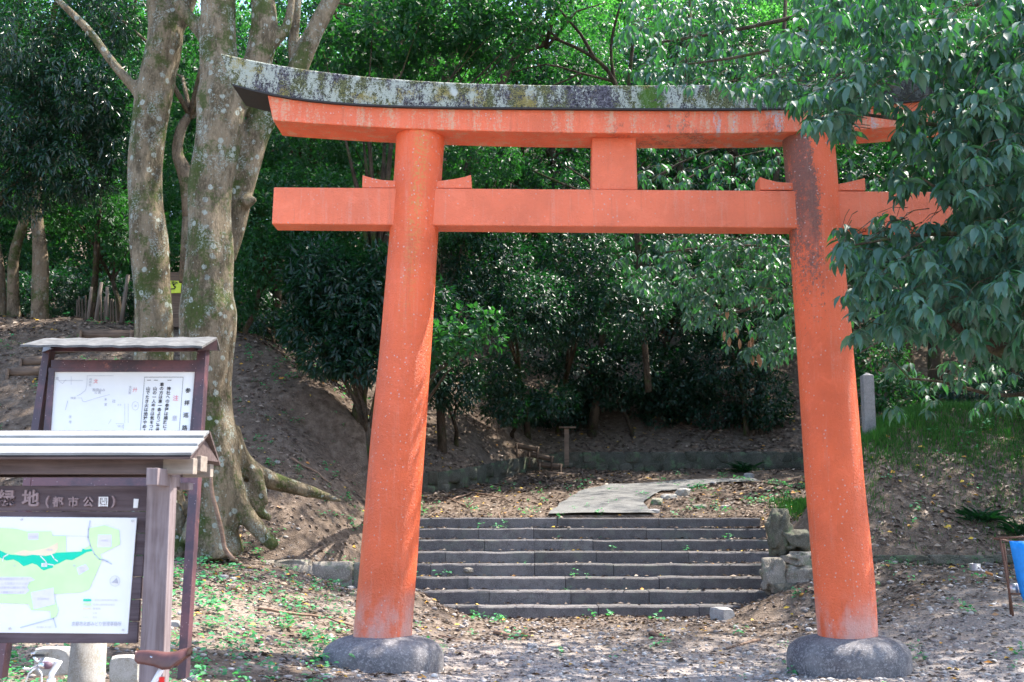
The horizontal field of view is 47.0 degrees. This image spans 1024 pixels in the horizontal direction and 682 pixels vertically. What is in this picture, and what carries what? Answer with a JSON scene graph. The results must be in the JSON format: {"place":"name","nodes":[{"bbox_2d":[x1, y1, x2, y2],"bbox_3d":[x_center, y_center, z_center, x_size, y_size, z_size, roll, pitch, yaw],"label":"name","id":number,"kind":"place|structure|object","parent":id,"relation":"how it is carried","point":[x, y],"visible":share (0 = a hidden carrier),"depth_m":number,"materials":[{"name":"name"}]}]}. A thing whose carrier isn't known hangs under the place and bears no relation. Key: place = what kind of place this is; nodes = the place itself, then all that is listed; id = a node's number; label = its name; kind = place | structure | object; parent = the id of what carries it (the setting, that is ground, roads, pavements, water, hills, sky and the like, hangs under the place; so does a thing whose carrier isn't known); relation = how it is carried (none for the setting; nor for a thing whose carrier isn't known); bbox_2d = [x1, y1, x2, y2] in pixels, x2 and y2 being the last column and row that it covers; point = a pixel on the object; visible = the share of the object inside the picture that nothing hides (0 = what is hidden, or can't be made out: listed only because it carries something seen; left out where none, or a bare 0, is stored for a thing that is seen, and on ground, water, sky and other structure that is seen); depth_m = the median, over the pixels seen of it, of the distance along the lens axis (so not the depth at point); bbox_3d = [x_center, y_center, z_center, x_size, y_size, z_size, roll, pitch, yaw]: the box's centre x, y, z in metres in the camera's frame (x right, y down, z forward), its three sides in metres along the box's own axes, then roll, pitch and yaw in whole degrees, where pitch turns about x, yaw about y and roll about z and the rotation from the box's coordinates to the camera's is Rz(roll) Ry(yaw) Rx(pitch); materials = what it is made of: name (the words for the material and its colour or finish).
{"place":"outdoors","nodes":[
{"label":"outdoors","id":0,"kind":"place"},
{"bbox_2d":[3,0,745,212],"label":"sky","id":1,"kind":"structure","parent":0,"point":[198,5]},
{"bbox_2d":[0,144,1023,681],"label":"ground","id":2,"kind":"structure","parent":0,"point":[342,448],"depth_m":18.38,"materials":[{"name":"soil"}]},
{"bbox_2d":[5,366,39,378],"bbox_3d":[-8.696,0.648,21.052,0.708,0.417,0.228,0,-8,0],"label":"log step","id":3,"kind":"object","parent":2,"relation":"on","point":[24,371],"visible":0.62,"depth_m":21.01,"materials":[{"name":"brown wood"}]},
{"bbox_2d":[0,0,59,278],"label":"hill tree","id":4,"kind":"object","parent":2,"relation":"on","point":[4,253],"visible":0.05,"depth_m":33.92,"materials":[{"name":"green plant"}]},
{"bbox_2d":[18,356,41,366],"bbox_3d":[-8.661,0.469,21.382,0.565,0.420,0.227,0,-8,0],"label":"log step","id":5,"kind":"object","parent":2,"relation":"on","point":[32,360],"visible":0.43,"depth_m":21.34,"materials":[{"name":"brown wood"}]},
{"bbox_2d":[0,65,86,304],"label":"hill tree","id":6,"kind":"object","parent":2,"relation":"on","point":[83,243],"visible":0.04,"depth_m":37.38,"materials":[{"name":"green plant"}]},
{"bbox_2d":[0,0,95,205],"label":"hill tree","id":7,"kind":"object","parent":2,"relation":"on","point":[31,66],"visible":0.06,"depth_m":24.78,"materials":[{"name":"green plant"}]},
{"bbox_2d":[34,646,69,675],"bbox_3d":[-3.282,2.302,8.477,0.252,0.186,0.174,0,-8,0],"label":"kerb stone","id":8,"kind":"object","parent":2,"relation":"on","point":[60,653],"visible":0.49,"depth_m":8.40,"materials":[{"name":"stone"}]},
{"bbox_2d":[0,3,105,315],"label":"slender tree","id":9,"kind":"object","parent":2,"relation":"on","point":[3,306],"visible":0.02,"depth_m":24.37,"materials":[{"name":"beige plant"}]},
{"bbox_2d":[0,166,130,320],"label":"glossy tree","id":10,"kind":"object","parent":2,"relation":"on","point":[117,220],"visible":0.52,"depth_m":24.98,"materials":[{"name":"green plant"}]},
{"bbox_2d":[6,263,133,322],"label":"shade shrub","id":11,"kind":"object","parent":2,"relation":"on","point":[67,304],"visible":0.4,"depth_m":28.05,"materials":[{"name":"green plant"}]},
{"bbox_2d":[0,0,144,316],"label":"slender tree","id":12,"kind":"object","parent":2,"relation":"on","point":[13,302],"visible":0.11,"depth_m":24.41,"materials":[{"name":"beige plant"}]},
{"bbox_2d":[0,0,146,318],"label":"slender tree","id":13,"kind":"object","parent":2,"relation":"on","point":[40,288],"visible":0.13,"depth_m":23.84,"materials":[{"name":"beige plant"}]},
{"bbox_2d":[0,0,147,226],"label":"glossy tree","id":14,"kind":"object","parent":2,"relation":"on","point":[48,141],"visible":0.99,"depth_m":20.65,"materials":[{"name":"green plant"}]},
{"bbox_2d":[67,643,106,681],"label":"granite post","id":15,"kind":"object","parent":2,"relation":"on","point":[87,662],"visible":0.48,"depth_m":7.30,"materials":[{"name":"stone"}]},
{"bbox_2d":[76,295,120,321],"bbox_3d":[-8.900,-0.681,25.360,0.982,0.638,0.039,0,-8,0],"label":"lattice fence","id":16,"kind":"object","parent":2,"relation":"on","point":[111,308],"visible":0.34,"depth_m":25.35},
{"bbox_2d":[3,77,194,310],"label":"hill tree","id":17,"kind":"object","parent":2,"relation":"on","point":[69,262],"visible":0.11,"depth_m":32.94,"materials":[{"name":"green plant"}]},
{"bbox_2d":[0,0,197,303],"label":"hill tree","id":18,"kind":"object","parent":2,"relation":"on","point":[9,229],"visible":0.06,"depth_m":34.77,"materials":[{"name":"green plant"}]},
{"bbox_2d":[76,329,133,337],"bbox_3d":[-7.642,-0.022,22.239,1.143,0.403,0.255,0,-8,0],"label":"log step","id":19,"kind":"object","parent":2,"relation":"on","point":[94,333],"visible":0.48,"depth_m":22.18,"materials":[{"name":"brown wood"}]},
{"bbox_2d":[23,647,192,681],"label":"bicycle","id":20,"kind":"object","parent":2,"relation":"on","point":[162,661],"visible":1,"depth_m":5.42,"materials":[{"name":"metal"}]},
{"bbox_2d":[18,0,197,319],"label":"slender tree","id":21,"kind":"object","parent":2,"relation":"on","point":[95,271],"visible":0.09,"depth_m":24.95,"materials":[{"name":"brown plant"}]},
{"bbox_2d":[0,430,219,681],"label":"map kiosk","id":22,"kind":"object","parent":2,"relation":"on","point":[71,577],"visible":1,"depth_m":6.23,"materials":[{"name":"brown wood"}]},
{"bbox_2d":[0,337,219,678],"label":"notice board","id":23,"kind":"object","parent":2,"relation":"on","point":[121,394],"visible":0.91,"depth_m":9.83,"materials":[{"name":"wood"}]},
{"bbox_2d":[109,655,138,681],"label":"kerb stone","id":24,"kind":"object","parent":2,"relation":"on","point":[123,668],"visible":0.72,"depth_m":8.38,"materials":[{"name":"stone"}]},
{"bbox_2d":[119,274,129,323],"bbox_3d":[-7.863,-0.745,23.854,0.192,1.222,0.083,0,-8,0],"label":"wooden stake","id":25,"kind":"object","parent":2,"relation":"on","point":[124,299],"visible":0.79,"depth_m":23.84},
{"bbox_2d":[31,0,250,558],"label":"deciduous tree","id":26,"kind":"object","parent":2,"relation":"on","point":[151,88],"visible":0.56,"depth_m":17.35,"materials":[{"name":"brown plant"}]},
{"bbox_2d":[170,272,181,327],"bbox_3d":[-6.737,-0.820,23.421,0.398,1.104,0.138,0,-8,0],"label":"warning sign","id":27,"kind":"object","parent":2,"relation":"on","point":[176,287],"visible":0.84,"depth_m":23.39,"materials":[{"name":"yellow wood"}]},
{"bbox_2d":[53,0,334,282],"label":"slender tree","id":28,"kind":"object","parent":2,"relation":"on","point":[180,161],"visible":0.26,"depth_m":21.64,"materials":[{"name":"beige plant"}]},
{"bbox_2d":[209,478,235,561],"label":"fallen branch","id":29,"kind":"object","parent":2,"relation":"on","point":[222,535],"visible":0.97,"depth_m":15.45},
{"bbox_2d":[142,0,306,227],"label":"hill tree","id":30,"kind":"object","parent":2,"relation":"on","point":[239,4],"visible":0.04,"depth_m":48.38,"materials":[{"name":"green plant"}]},
{"bbox_2d":[162,8,316,262],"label":"hill tree","id":31,"kind":"object","parent":2,"relation":"on","point":[197,11],"visible":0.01,"depth_m":41.32,"materials":[{"name":"green plant"}]},
{"bbox_2d":[163,14,321,266],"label":"glossy tree","id":32,"kind":"object","parent":2,"relation":"on","point":[177,109],"visible":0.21,"depth_m":23.77,"materials":[{"name":"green plant"}]},
{"bbox_2d":[162,40,322,329],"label":"hill tree","id":33,"kind":"object","parent":2,"relation":"on","point":[283,298],"visible":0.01,"depth_m":35.70,"materials":[{"name":"green plant"}]},
{"bbox_2d":[233,269,296,343],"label":"shade shrub","id":34,"kind":"object","parent":2,"relation":"on","point":[259,326],"visible":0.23,"depth_m":25.00,"materials":[{"name":"green plant"}]},
{"bbox_2d":[169,5,363,337],"bbox_3d":[-6.754,-4.053,33.814,5.636,12.057,6.281,-3,-9,17],"label":"hill tree","id":35,"kind":"object","parent":2,"relation":"on","point":[276,61],"visible":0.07,"depth_m":33.13,"materials":[{"name":"green plant"}]},
{"bbox_2d":[257,607,353,626],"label":"fallen branch","id":36,"kind":"object","parent":2,"relation":"on","point":[277,611],"visible":0.91,"depth_m":13.66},
{"bbox_2d":[233,160,379,334],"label":"maple tree","id":37,"kind":"object","parent":2,"relation":"on","point":[253,241],"visible":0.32,"depth_m":22.64,"materials":[{"name":"green plant"}]},
{"bbox_2d":[260,559,359,587],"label":"stone wall","id":38,"kind":"structure","parent":2,"relation":"on","point":[346,572],"depth_m":16.62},
{"bbox_2d":[236,12,425,337],"bbox_3d":[-3.920,-5.465,26.326,6.545,13.528,5.013,0,-8,0],"label":"slender tree","id":39,"kind":"object","parent":2,"relation":"on","point":[277,294],"visible":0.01,"depth_m":25.86,"materials":[{"name":"green plant"}]},
{"bbox_2d":[273,231,464,462],"bbox_3d":[-2.546,0.581,20.688,3.465,5.303,2.408,0,-8,0],"label":"evergreen shrub","id":40,"kind":"object","parent":2,"relation":"on","point":[348,329],"visible":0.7,"depth_m":20.32,"materials":[{"name":"green plant"}]},
{"bbox_2d":[258,0,509,246],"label":"hill tree","id":41,"kind":"object","parent":2,"relation":"on","point":[283,8],"visible":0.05,"depth_m":32.11,"materials":[{"name":"green plant"}]},
{"bbox_2d":[169,0,620,562],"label":"deciduous tree","id":42,"kind":"object","parent":2,"relation":"on","point":[231,142],"visible":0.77,"depth_m":16.65,"materials":[{"name":"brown plant"}]},
{"bbox_2d":[262,127,528,452],"bbox_3d":[-2.542,-1.241,24.771,6.219,7.545,3.014,3,-9,-18],"label":"maple tree","id":43,"kind":"object","parent":2,"relation":"on","point":[336,154],"visible":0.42,"depth_m":25.09,"materials":[{"name":"green plant"}]},
{"bbox_2d":[300,0,499,377],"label":"slender tree","id":44,"kind":"object","parent":2,"relation":"on","point":[349,4],"visible":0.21,"depth_m":26.47,"materials":[{"name":"green plant"}]},
{"bbox_2d":[301,0,510,176],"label":"hill tree","id":45,"kind":"object","parent":2,"relation":"on","point":[466,75],"visible":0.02,"depth_m":38.65,"materials":[{"name":"green plant"}]},
{"bbox_2d":[300,0,581,424],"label":"bushy tree","id":46,"kind":"object","parent":2,"relation":"on","point":[471,35],"visible":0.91,"depth_m":22.13,"materials":[{"name":"green plant"}]},
{"bbox_2d":[428,347,488,446],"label":"shade shrub","id":47,"kind":"object","parent":2,"relation":"on","point":[443,391],"visible":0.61,"depth_m":24.34,"materials":[{"name":"green plant"}]},
{"bbox_2d":[428,301,509,401],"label":"broadleaf sapling","id":48,"kind":"object","parent":2,"relation":"on","point":[440,340],"visible":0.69,"depth_m":17.37,"materials":[{"name":"green plant"}]},
{"bbox_2d":[436,232,577,439],"bbox_3d":[-0.364,-0.333,26.178,3.136,5.190,4.622,3,-9,-17],"label":"shade shrub","id":49,"kind":"object","parent":2,"relation":"on","point":[481,289],"visible":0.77,"depth_m":25.24,"materials":[{"name":"green plant"}]},
{"bbox_2d":[0,315,1023,681],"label":"leaf litter","id":50,"kind":"object","parent":2,"relation":"on","point":[750,485],"visible":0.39,"depth_m":17.93,"materials":[{"name":"plant"}]},
{"bbox_2d":[0,312,1023,681],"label":"ground weeds","id":51,"kind":"object","parent":2,"relation":"on","point":[208,624],"visible":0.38,"depth_m":13.83,"materials":[{"name":"green plant"}]},
{"bbox_2d":[458,352,583,437],"bbox_3d":[0.211,1.331,26.759,2.890,2.162,2.333,0,-8,0],"label":"shade shrub","id":52,"kind":"object","parent":2,"relation":"on","point":[538,404],"visible":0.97,"depth_m":26.28,"materials":[{"name":"green plant"}]},
{"bbox_2d":[446,20,610,308],"bbox_3d":[0.086,-4.825,36.417,6.852,10.558,6.267,2,-8,-10],"label":"hill tree","id":53,"kind":"object","parent":2,"relation":"on","point":[536,57],"visible":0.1,"depth_m":35.79,"materials":[{"name":"green plant"}]},
{"bbox_2d":[448,0,626,355],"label":"slender tree","id":54,"kind":"object","parent":2,"relation":"on","point":[546,43],"visible":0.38,"depth_m":28.25,"materials":[{"name":"green plant"}]},
{"bbox_2d":[501,395,589,431],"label":"shade shrub","id":55,"kind":"object","parent":2,"relation":"on","point":[577,418],"visible":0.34,"depth_m":28.97,"materials":[{"name":"green plant"}]},
{"bbox_2d":[543,471,574,475],"bbox_3d":[1.069,3.174,26.907,0.745,0.419,0.165,0,-8,0],"label":"log step","id":56,"kind":"object","parent":2,"relation":"on","point":[561,473],"visible":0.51,"depth_m":26.89,"materials":[{"name":"brown wood"}]},
{"bbox_2d":[527,451,553,470],"bbox_3d":[0.655,2.764,27.069,0.630,0.480,0.167,0,-8,0],"label":"log step","id":57,"kind":"object","parent":56,"relation":"on","point":[530,454],"visible":1,"depth_m":27.04,"materials":[{"name":"brown wood"}]},
{"bbox_2d":[514,442,539,461],"bbox_3d":[0.346,2.558,27.100,0.589,0.462,0.171,0,-8,0],"label":"log step","id":58,"kind":"object","parent":57,"relation":"on","point":[517,446],"visible":0.95,"depth_m":27.07,"materials":[{"name":"brown wood"}]},
{"bbox_2d":[559,427,575,464],"bbox_3d":[1.250,2.367,26.535,0.380,0.866,0.200,0,-8,0],"label":"trail post","id":59,"kind":"object","parent":2,"relation":"on","point":[566,445],"visible":1,"depth_m":26.50,"materials":[{"name":"brown wood"}]},
{"bbox_2d":[473,4,667,345],"bbox_3d":[1.774,-4.412,34.867,6.706,11.275,6.018,2,-9,-15],"label":"hill tree","id":60,"kind":"object","parent":2,"relation":"on","point":[550,152],"visible":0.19,"depth_m":34.41,"materials":[{"name":"green plant"}]},
{"bbox_2d":[489,327,677,436],"bbox_3d":[1.802,1.059,29.098,4.811,3.121,2.698,0,-8,0],"label":"shade shrub","id":61,"kind":"object","parent":2,"relation":"on","point":[552,361],"visible":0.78,"depth_m":28.82,"materials":[{"name":"green plant"}]},
{"bbox_2d":[415,517,778,618],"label":"stone staircase","id":62,"kind":"structure","parent":2,"relation":"on","point":[664,550],"depth_m":18.31,"materials":[{"name":"stone"}]},
{"bbox_2d":[520,233,676,434],"bbox_3d":[1.558,-0.407,26.789,4.448,5.275,3.464,-8,-11,43],"label":"shade shrub","id":63,"kind":"object","parent":2,"relation":"on","point":[604,285],"visible":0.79,"depth_m":26.27,"materials":[{"name":"green plant"}]},
{"bbox_2d":[221,54,986,678],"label":"torii gate","id":64,"kind":"structure","parent":2,"relation":"on","point":[415,206],"depth_m":12.41,"materials":[{"name":"wood"}]},
{"bbox_2d":[518,1,696,437],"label":"slender tree","id":65,"kind":"object","parent":2,"relation":"on","point":[592,426],"visible":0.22,"depth_m":29.26,"materials":[{"name":"green plant"}]},
{"bbox_2d":[422,451,803,492],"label":"stone wall","id":66,"kind":"structure","parent":2,"relation":"on","point":[492,473],"depth_m":27.92,"materials":[{"name":"stone"}]},
{"bbox_2d":[562,0,680,150],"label":"hill tree","id":67,"kind":"object","parent":2,"relation":"on","point":[607,30],"visible":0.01,"depth_m":49.25,"materials":[{"name":"green plant"}]},
{"bbox_2d":[464,268,795,414],"bbox_3d":[3.096,0.111,30.505,8.864,4.164,3.617,0,-8,0],"label":"shade shrub","id":68,"kind":"object","parent":2,"relation":"on","point":[672,349],"visible":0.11,"depth_m":29.88,"materials":[{"name":"green plant"}]},
{"bbox_2d":[538,0,722,270],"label":"hill tree","id":69,"kind":"object","parent":2,"relation":"on","point":[608,10],"visible":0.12,"depth_m":40.95,"materials":[{"name":"green plant"}]},
{"bbox_2d":[568,367,706,423],"bbox_3d":[3.136,1.518,29.466,3.779,1.704,2.045,0,-8,0],"label":"shade shrub","id":70,"kind":"object","parent":2,"relation":"on","point":[604,401],"visible":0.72,"depth_m":29.09,"materials":[{"name":"green plant"}]},
{"bbox_2d":[512,0,767,392],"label":"branching tree","id":71,"kind":"object","parent":2,"relation":"on","point":[638,251],"visible":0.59,"depth_m":28.64,"materials":[{"name":"brown plant"}]},
{"bbox_2d":[575,0,763,416],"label":"slender tree","id":72,"kind":"object","parent":2,"relation":"on","point":[671,321],"visible":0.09,"depth_m":30.35,"materials":[{"name":"green plant"}]},
{"bbox_2d":[587,0,752,316],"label":"hill tree","id":73,"kind":"object","parent":2,"relation":"on","point":[639,58],"visible":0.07,"depth_m":36.45,"materials":[{"name":"green plant"}]},
{"bbox_2d":[620,233,792,436],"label":"tree","id":74,"kind":"object","parent":2,"relation":"on","point":[651,246],"visible":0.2,"depth_m":28.27,"materials":[{"name":"green plant"}]},
{"bbox_2d":[626,391,795,432],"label":"shade shrub","id":75,"kind":"object","parent":2,"relation":"on","point":[734,416],"visible":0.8,"depth_m":29.19,"materials":[{"name":"green plant"}]},
{"bbox_2d":[710,607,734,619],"bbox_3d":[2.928,3.807,16.404,0.211,0.186,0.285,5,-10,-33],"label":"stone","id":76,"kind":"object","parent":2,"relation":"on","point":[722,613],"visible":0.85,"depth_m":16.31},
{"bbox_2d":[655,326,795,435],"bbox_3d":[5.111,1.046,29.197,3.742,3.150,2.650,-3,-9,18],"label":"shade shrub","id":77,"kind":"object","parent":2,"relation":"on","point":[695,375],"visible":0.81,"depth_m":28.86,"materials":[{"name":"green plant"}]},
{"bbox_2d":[636,0,834,371],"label":"hill tree","id":78,"kind":"object","parent":2,"relation":"on","point":[739,174],"visible":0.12,"depth_m":33.01,"materials":[{"name":"green plant"}]},
{"bbox_2d":[725,460,765,472],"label":"fern","id":79,"kind":"object","parent":2,"relation":"on","point":[743,467],"visible":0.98,"depth_m":27.07,"materials":[{"name":"green plant"}]},
{"bbox_2d":[669,0,855,189],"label":"hill tree","id":80,"kind":"object","parent":2,"relation":"on","point":[774,16],"visible":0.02,"depth_m":41.21,"materials":[{"name":"green plant"}]},
{"bbox_2d":[683,0,861,415],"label":"slender tree","id":81,"kind":"object","parent":2,"relation":"on","point":[776,176],"visible":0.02,"depth_m":30.88,"materials":[{"name":"green plant"}]},
{"bbox_2d":[773,583,795,593],"bbox_3d":[4.069,3.581,16.810,0.660,0.247,0.412,-1,-8,8],"label":"rock","id":82,"kind":"object","parent":2,"relation":"on","point":[779,587],"visible":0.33,"depth_m":16.76,"materials":[{"name":"stone"}]},
{"bbox_2d":[759,557,786,594],"bbox_3d":[3.767,3.398,16.988,0.309,0.536,0.309,2,-9,-15],"label":"rock","id":83,"kind":"object","parent":82,"relation":"on","point":[772,570],"visible":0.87,"depth_m":16.88,"materials":[{"name":"stone"}]},
{"bbox_2d":[785,565,812,582],"bbox_3d":[4.161,3.388,16.990,0.660,0.309,0.453,-7,-11,42],"label":"rock","id":84,"kind":"object","parent":2,"relation":"on","point":[796,574],"visible":0.49,"depth_m":16.80,"materials":[{"name":"stone"}]},
{"bbox_2d":[779,551,811,565],"bbox_3d":[4.206,3.185,17.171,0.453,0.227,0.618,2,-8,-13],"label":"rock","id":85,"kind":"object","parent":84,"relation":"on","point":[798,558],"visible":0.68,"depth_m":16.96,"materials":[{"name":"stone"}]},
{"bbox_2d":[764,508,793,555],"bbox_3d":[3.987,2.844,17.523,0.330,0.701,0.330,-8,-11,44],"label":"rock","id":86,"kind":"object","parent":85,"relation":"on","point":[777,524],"visible":0.89,"depth_m":17.41,"materials":[{"name":"stone"}]},
{"bbox_2d":[782,529,810,551],"bbox_3d":[4.223,2.977,17.555,0.453,0.330,0.577,-3,-9,18],"label":"rock","id":87,"kind":"object","parent":85,"relation":"on","point":[798,539],"visible":0.61,"depth_m":17.29,"materials":[{"name":"stone"}]},
{"bbox_2d":[609,0,1023,426],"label":"evergreen tree","id":88,"kind":"object","parent":2,"relation":"on","point":[982,287],"visible":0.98,"depth_m":9.42,"materials":[{"name":"green leaf"},{"name":"bark twig"}]},
{"bbox_2d":[707,0,939,282],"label":"hill tree","id":89,"kind":"object","parent":2,"relation":"on","point":[762,9],"visible":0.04,"depth_m":36.15,"materials":[{"name":"green plant"}]},
{"bbox_2d":[860,373,875,433],"bbox_3d":[6.215,1.390,20.513,0.190,1.690,0.190,0,-8,0],"label":"marker post","id":90,"kind":"object","parent":2,"relation":"on","point":[867,401],"visible":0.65,"depth_m":20.48,"materials":[{"name":"stone"}]},
{"bbox_2d":[853,337,940,413],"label":"shade shrub","id":91,"kind":"object","parent":2,"relation":"on","point":[881,404],"visible":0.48,"depth_m":25.39,"materials":[{"name":"green plant"}]},
{"bbox_2d":[837,19,965,404],"bbox_3d":[9.960,-5.169,29.097,6.074,15.822,5.326,-8,-11,44],"label":"slender tree","id":92,"kind":"object","parent":2,"relation":"on","point":[906,347],"visible":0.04,"depth_m":28.19,"materials":[{"name":"green plant"}]},
{"bbox_2d":[836,137,977,401],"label":"hill tree","id":93,"kind":"object","parent":2,"relation":"on","point":[860,160],"visible":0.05,"depth_m":31.10,"materials":[{"name":"green plant"}]},
{"bbox_2d":[836,12,999,401],"bbox_3d":[10.499,-4.794,27.940,6.426,16.188,5.043,-4,-9,26],"label":"slender tree","id":94,"kind":"object","parent":2,"relation":"on","point":[934,360],"visible":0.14,"depth_m":27.14,"materials":[{"name":"green plant"}]},
{"bbox_2d":[844,6,1020,303],"bbox_3d":[13.667,-5.640,37.749,7.040,12.493,6.317,1,-8,-9],"label":"hill tree","id":95,"kind":"object","parent":2,"relation":"on","point":[962,15],"visible":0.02,"depth_m":37.63,"materials":[{"name":"green plant"}]},
{"bbox_2d":[872,555,1013,565],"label":"stone wall","id":96,"kind":"structure","parent":2,"relation":"on","point":[940,559],"depth_m":16.85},
{"bbox_2d":[930,342,1023,403],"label":"shade shrub","id":97,"kind":"object","parent":2,"relation":"on","point":[1005,385],"visible":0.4,"depth_m":23.91,"materials":[{"name":"green plant"}]},
{"bbox_2d":[953,505,1015,523],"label":"fern","id":98,"kind":"object","parent":2,"relation":"on","point":[982,516],"visible":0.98,"depth_m":17.67,"materials":[{"name":"green plant"}]},
{"bbox_2d":[992,518,1023,535],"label":"fern","id":99,"kind":"object","parent":2,"relation":"on","point":[1018,529],"visible":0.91,"depth_m":17.41,"materials":[{"name":"green plant"}]},
{"bbox_2d":[994,536,1023,615],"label":"folding chair","id":100,"kind":"object","parent":2,"relation":"on","point":[1017,548],"visible":0.99,"depth_m":12.38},
{"bbox_2d":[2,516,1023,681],"bbox_3d":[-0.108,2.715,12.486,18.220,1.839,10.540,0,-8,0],"label":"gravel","id":101,"kind":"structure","parent":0,"point":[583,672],"depth_m":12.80,"materials":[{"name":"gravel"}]},
{"bbox_2d":[549,478,758,512],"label":"path","id":102,"kind":"structure","parent":0,"point":[629,500],"depth_m":22.94,"materials":[{"name":"stone"}]},
{"bbox_2d":[764,399,1023,565],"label":"grass","id":103,"kind":"structure","parent":0,"point":[883,429],"depth_m":19.58,"materials":[{"name":"green plant"}]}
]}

